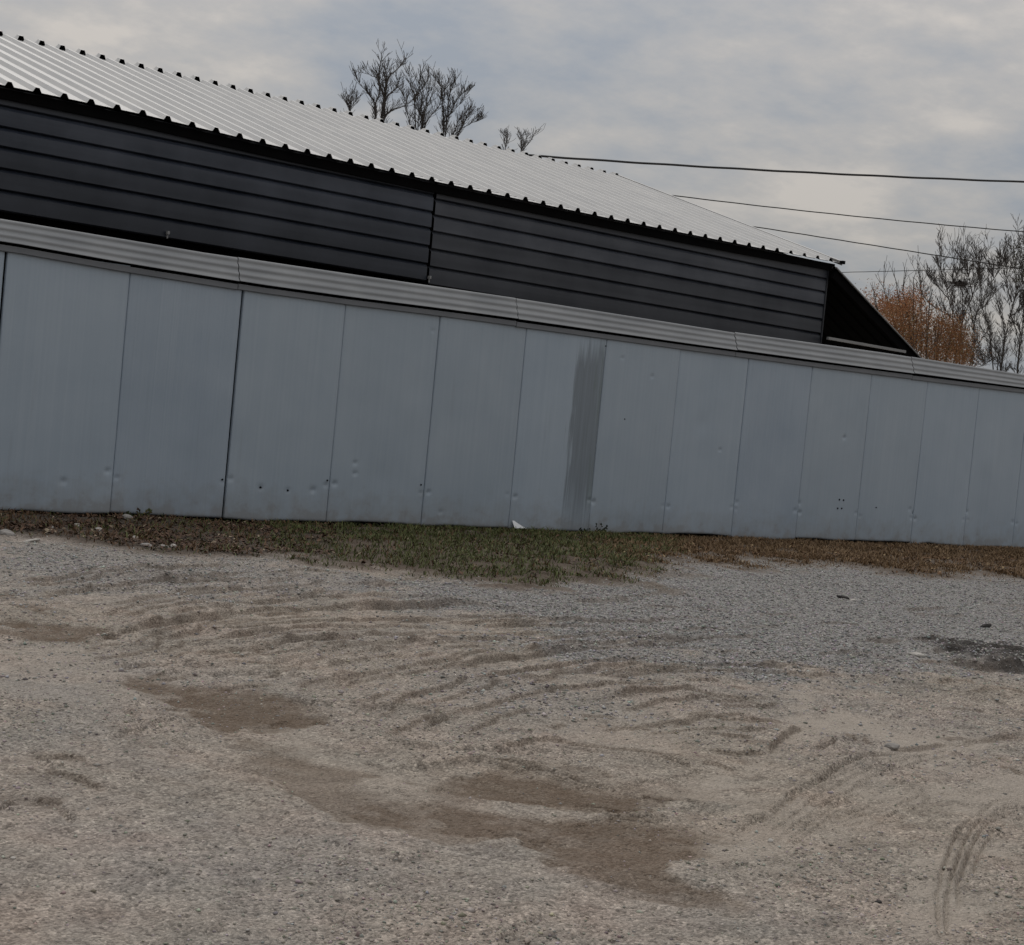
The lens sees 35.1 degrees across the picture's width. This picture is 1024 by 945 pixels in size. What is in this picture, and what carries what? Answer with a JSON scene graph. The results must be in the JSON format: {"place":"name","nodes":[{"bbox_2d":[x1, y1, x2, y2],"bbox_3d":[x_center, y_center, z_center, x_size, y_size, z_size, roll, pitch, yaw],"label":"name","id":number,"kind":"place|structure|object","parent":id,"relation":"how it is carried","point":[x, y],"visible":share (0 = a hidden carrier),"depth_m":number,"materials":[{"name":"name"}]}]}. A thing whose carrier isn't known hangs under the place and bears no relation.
{"place":"outdoors","nodes":[
{"label":"outdoors","id":0,"kind":"place"},
{"bbox_2d":[0,31,921,370],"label":"metal barn","id":1,"kind":"structure","parent":0,"point":[100,143],"depth_m":22.60,"materials":[{"name":"grey metal"}]},
{"bbox_2d":[0,513,1023,944],"bbox_3d":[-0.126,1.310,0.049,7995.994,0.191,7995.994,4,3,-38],"label":"ground","id":2,"kind":"structure","parent":0,"point":[322,769],"depth_m":6.10,"materials":[{"name":"grey gravel"}]},
{"bbox_2d":[0,529,15,535],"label":"stone","id":3,"kind":"object","parent":2,"relation":"on","point":[6,532],"visible":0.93,"depth_m":12.49,"materials":[{"name":"grey stone"}]},
{"bbox_2d":[23,538,40,542],"bbox_3d":[-3.651,0.524,12.256,0.167,0.036,0.078,-13,-3,-16],"label":"stone","id":4,"kind":"object","parent":2,"relation":"on","point":[33,540],"visible":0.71,"depth_m":12.23,"materials":[{"name":"grey stone"}]},
{"bbox_2d":[122,514,132,519],"bbox_3d":[-3.502,0.412,14.724,0.105,0.072,0.086,6,2,7],"label":"stone","id":5,"kind":"object","parent":2,"relation":"on","point":[127,515],"visible":0.63,"depth_m":14.69,"materials":[{"name":"grey stone"}]},
{"bbox_2d":[136,508,151,515],"bbox_3d":[-3.512,0.415,15.430,0.169,0.174,0.167,4,3,-38],"label":"weed","id":6,"kind":"object","parent":2,"relation":"on","point":[149,510],"visible":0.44,"depth_m":15.41,"materials":[{"name":"green plant"}]},
{"bbox_2d":[341,80,364,110],"bbox_3d":[-4.611,-5.516,42.225,0.682,9.610,1.373,5,2,-12],"label":"bare tree","id":7,"kind":"object","parent":2,"relation":"on","point":[353,92],"visible":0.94,"depth_m":41.86,"materials":[{"name":"brown plant"}]},
{"bbox_2d":[0,509,706,586],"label":"grass","id":8,"kind":"structure","parent":2,"relation":"on","point":[464,558],"depth_m":14.63,"materials":[{"name":"green plant"}]},
{"bbox_2d":[349,40,422,122],"bbox_3d":[-3.781,-6.201,42.817,1.890,11.112,2.499,5,2,-16],"label":"bare tree","id":9,"kind":"object","parent":2,"relation":"on","point":[384,114],"visible":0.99,"depth_m":42.48,"materials":[{"name":"brown plant"}]},
{"bbox_2d":[398,55,449,130],"bbox_3d":[-3.031,-6.042,44.577,1.418,10.787,3.076,6,2,8],"label":"bare tree","id":10,"kind":"object","parent":2,"relation":"on","point":[421,114],"visible":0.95,"depth_m":44.31,"materials":[{"name":"brown plant"}]},
{"bbox_2d":[434,68,487,136],"bbox_3d":[-1.770,-5.935,45.576,1.704,10.742,1.210,4,3,-38],"label":"bare tree","id":11,"kind":"object","parent":2,"relation":"on","point":[449,113],"visible":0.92,"depth_m":45.23,"materials":[{"name":"brown plant"}]},
{"bbox_2d":[498,126,517,149],"bbox_3d":[-0.492,-5.096,45.166,0.547,9.331,1.867,6,2,2],"label":"bare tree","id":12,"kind":"object","parent":2,"relation":"on","point":[506,135],"visible":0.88,"depth_m":44.87,"materials":[{"name":"brown plant"}]},
{"bbox_2d":[0,219,1023,547],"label":"metal fence","id":13,"kind":"object","parent":2,"relation":"on","point":[156,379],"visible":1,"depth_m":17.64,"materials":[{"name":"grey metal"}]},
{"bbox_2d":[0,509,1023,583],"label":"fallen leaves","id":14,"kind":"object","parent":2,"relation":"on","point":[119,517],"visible":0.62,"depth_m":14.05,"materials":[{"name":"brown plant"}]},
{"bbox_2d":[515,123,545,150],"bbox_3d":[0.067,-5.191,45.745,0.769,9.591,2.158,6,2,10],"label":"bare tree","id":15,"kind":"object","parent":2,"relation":"on","point":[521,138],"visible":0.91,"depth_m":45.57,"materials":[{"name":"brown plant"}]},
{"bbox_2d":[594,523,607,531],"bbox_3d":[1.047,0.691,19.025,0.159,0.197,0.152,6,2,9],"label":"weed","id":16,"kind":"object","parent":2,"relation":"on","point":[603,529],"visible":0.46,"depth_m":19.00,"materials":[{"name":"green plant"}]},
{"bbox_2d":[837,595,848,598],"bbox_3d":[2.819,1.061,13.786,0.114,0.030,0.065,10,6,22],"label":"scrap","id":17,"kind":"object","parent":2,"relation":"on","point":[842,596],"visible":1,"depth_m":13.76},
{"bbox_2d":[884,743,899,749],"bbox_3d":[1.694,1.220,7.208,0.060,0.033,0.067,3,3,-43],"label":"clod","id":18,"kind":"object","parent":2,"relation":"on","point":[894,746],"visible":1,"depth_m":7.19,"materials":[{"name":"grey stone"}]},
{"bbox_2d":[908,652,924,656],"bbox_3d":[2.552,1.149,10.221,0.103,0.032,0.060,3,0,13],"label":"stone","id":19,"kind":"object","parent":2,"relation":"on","point":[917,654],"visible":1,"depth_m":10.20,"materials":[{"name":"white stone"}]},
{"bbox_2d":[855,252,989,367],"bbox_3d":[10.554,-2.399,41.531,6.602,6.356,2.888,4,3,-38],"label":"autumn shrub","id":20,"kind":"object","parent":2,"relation":"on","point":[896,314],"visible":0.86,"depth_m":40.89,"materials":[{"name":"brown plant"}]},
{"bbox_2d":[907,223,990,364],"bbox_3d":[11.526,-3.023,42.597,2.252,7.759,6.035,6,2,5],"label":"bare tree","id":21,"kind":"object","parent":2,"relation":"on","point":[955,269],"visible":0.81,"depth_m":43.58,"materials":[{"name":"brown plant"}]},
{"bbox_2d":[947,278,974,291],"bbox_3d":[12.098,-5.034,43.663,0.900,0.391,0.641,5,2,-3],"label":"twig nest","id":22,"kind":"object","parent":21,"relation":"on","point":[962,283],"visible":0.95,"depth_m":43.57,"materials":[{"name":"brown plant"}]},
{"bbox_2d":[956,230,1009,365],"bbox_3d":[13.486,-3.306,46.550,1.415,8.383,5.505,6,2,22],"label":"bare tree","id":23,"kind":"object","parent":2,"relation":"on","point":[990,292],"visible":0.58,"depth_m":46.08,"materials":[{"name":"brown plant"}]},
{"bbox_2d":[980,623,991,627],"bbox_3d":[3.656,1.184,12.499,0.090,0.038,0.070,-13,2,14],"label":"clod","id":24,"kind":"object","parent":2,"relation":"on","point":[986,625],"visible":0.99,"depth_m":12.47,"materials":[{"name":"black soil"}]},
{"bbox_2d":[966,245,1023,371],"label":"bare tree","id":25,"kind":"object","parent":2,"relation":"on","point":[991,346],"visible":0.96,"depth_m":43.16,"materials":[{"name":"brown plant"}]},
{"bbox_2d":[995,214,1023,373],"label":"bare tree","id":26,"kind":"object","parent":2,"relation":"on","point":[1021,332],"visible":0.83,"depth_m":44.77,"materials":[{"name":"brown plant"}]},
{"bbox_2d":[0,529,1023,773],"bbox_3d":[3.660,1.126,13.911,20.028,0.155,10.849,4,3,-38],"label":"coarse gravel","id":27,"kind":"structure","parent":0,"point":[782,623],"depth_m":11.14,"materials":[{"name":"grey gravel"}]},
{"bbox_2d":[0,507,1023,584],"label":"dry grass","id":28,"kind":"structure","parent":0,"point":[864,554],"depth_m":17.49,"materials":[{"name":"brown plant"}]},
{"bbox_2d":[0,0,1023,373],"label":"sky","id":29,"kind":"structure","parent":0,"point":[913,88],"materials":[{"name":"grey"}]},
{"bbox_2d":[517,153,1023,182],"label":"overhead cable","id":30,"kind":"object","parent":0,"point":[735,168],"visible":0.64,"depth_m":42.20,"materials":[{"name":"black rubber"}]},
{"bbox_2d":[673,195,1022,231],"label":"overhead cable","id":31,"kind":"object","parent":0,"point":[846,215],"visible":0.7,"depth_m":44.60,"materials":[{"name":"black rubber"}]},
{"bbox_2d":[753,226,1020,268],"bbox_3d":[11.960,-6.231,46.219,17.334,1.097,0.365,6,2,0],"label":"overhead cable","id":32,"kind":"object","parent":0,"point":[862,243],"visible":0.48,"depth_m":46.07,"materials":[{"name":"black rubber"}]},
{"bbox_2d":[842,267,1018,272],"bbox_3d":[13.063,-6.141,49.664,12.658,0.742,1.236,7,3,33],"label":"overhead cable","id":33,"kind":"object","parent":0,"point":[912,270],"visible":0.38,"depth_m":50.79,"materials":[{"name":"black rubber"}]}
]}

